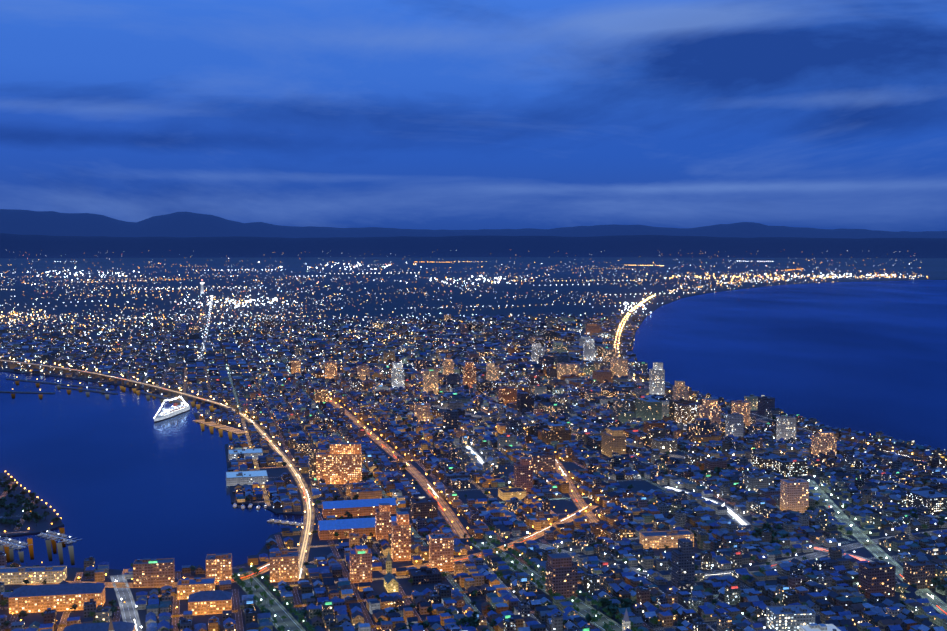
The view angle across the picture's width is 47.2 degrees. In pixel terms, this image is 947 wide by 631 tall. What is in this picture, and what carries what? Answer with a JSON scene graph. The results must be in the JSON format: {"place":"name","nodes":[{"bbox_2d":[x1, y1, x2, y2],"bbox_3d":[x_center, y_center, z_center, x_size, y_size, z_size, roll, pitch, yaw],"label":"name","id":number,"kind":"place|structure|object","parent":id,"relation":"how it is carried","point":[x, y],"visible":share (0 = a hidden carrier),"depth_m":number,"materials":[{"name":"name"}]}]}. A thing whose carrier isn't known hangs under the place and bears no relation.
{"place":"outdoors","nodes":[
{"label":"outdoors","id":0,"kind":"place"},
{"bbox_2d":[0,473,63,537],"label":"island ground","id":1,"kind":"structure","parent":0,"point":[43,525],"depth_m":1404.89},
{"bbox_2d":[0,280,946,570],"bbox_3d":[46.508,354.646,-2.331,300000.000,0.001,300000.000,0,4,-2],"label":"sea water","id":2,"kind":"structure","parent":0,"point":[120,480],"depth_m":2395.73,"materials":[{"name":"blue liquid"}]},
{"bbox_2d":[0,503,303,548],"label":"harbour boats","id":3,"kind":"object","parent":2,"relation":"on","point":[11,543],"visible":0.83,"depth_m":1317.47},
{"bbox_2d":[154,401,189,421],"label":"cruise ship","id":4,"kind":"object","parent":2,"relation":"on","point":[174,411],"visible":0.92,"depth_m":2249.91},
{"bbox_2d":[0,257,946,630],"bbox_3d":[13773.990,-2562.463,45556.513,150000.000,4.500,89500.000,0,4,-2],"label":"ground","id":5,"kind":"structure","parent":0,"point":[502,295],"depth_m":7439.96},
{"bbox_2d":[0,360,245,417],"bbox_3d":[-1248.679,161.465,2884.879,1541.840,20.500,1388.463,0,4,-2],"label":"harbour bridge and piers","id":6,"kind":"structure","parent":5,"relation":"on","point":[115,381],"depth_m":2700.65,"materials":[{"name":"grey concrete"}]},
{"bbox_2d":[200,282,203,292],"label":"landmark tower","id":7,"kind":"structure","parent":5,"relation":"on","point":[202,287],"depth_m":8085.17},
{"bbox_2d":[0,313,946,630],"bbox_3d":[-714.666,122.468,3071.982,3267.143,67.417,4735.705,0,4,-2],"label":"city buildings","id":8,"kind":"structure","parent":5,"relation":"on","point":[518,401],"depth_m":1582.30,"materials":[{"name":"grey concrete"}]},
{"bbox_2d":[0,296,946,630],"bbox_3d":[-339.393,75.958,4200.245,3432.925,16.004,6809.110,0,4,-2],"label":"road","id":9,"kind":"structure","parent":5,"relation":"on","point":[278,612],"depth_m":1291.11,"materials":[{"name":"grey asphalt"}]},
{"bbox_2d":[0,416,946,630],"bbox_3d":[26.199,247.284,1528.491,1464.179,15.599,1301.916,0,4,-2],"label":"trees","id":10,"kind":"object","parent":5,"relation":"on","point":[611,609],"visible":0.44,"depth_m":1138.91,"materials":[{"name":"green plant"}]},
{"bbox_2d":[0,250,946,630],"bbox_3d":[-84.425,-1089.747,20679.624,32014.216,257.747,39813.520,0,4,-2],"label":"street lights","id":11,"kind":"object","parent":5,"relation":"on","point":[50,546],"visible":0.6,"depth_m":4192.88},
{"bbox_2d":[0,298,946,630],"bbox_3d":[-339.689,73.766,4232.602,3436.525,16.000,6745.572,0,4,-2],"label":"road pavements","id":12,"kind":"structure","parent":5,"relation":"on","point":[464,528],"depth_m":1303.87,"materials":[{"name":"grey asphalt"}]},
{"bbox_2d":[8,406,945,630],"bbox_3d":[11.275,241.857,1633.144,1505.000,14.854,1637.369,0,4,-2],"label":"city lamp poles","id":13,"kind":"object","parent":5,"relation":"on","point":[506,540],"visible":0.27,"depth_m":1283.87,"materials":[{"name":"grey metal"}]},
{"bbox_2d":[0,233,946,257],"bbox_3d":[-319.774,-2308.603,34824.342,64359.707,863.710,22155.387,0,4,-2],"label":"foothill terrain","id":14,"kind":"structure","parent":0,"point":[33,246],"depth_m":35540.07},
{"bbox_2d":[0,209,946,238],"bbox_3d":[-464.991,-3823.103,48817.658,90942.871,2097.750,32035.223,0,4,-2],"label":"mountain terrain","id":15,"kind":"structure","parent":0,"point":[54,223],"depth_m":50914.58,"materials":[{"name":"blue"}]},
{"bbox_2d":[0,0,946,231],"label":"sky","id":16,"kind":"structure","parent":0,"point":[400,114],"materials":[{"name":"blue"}]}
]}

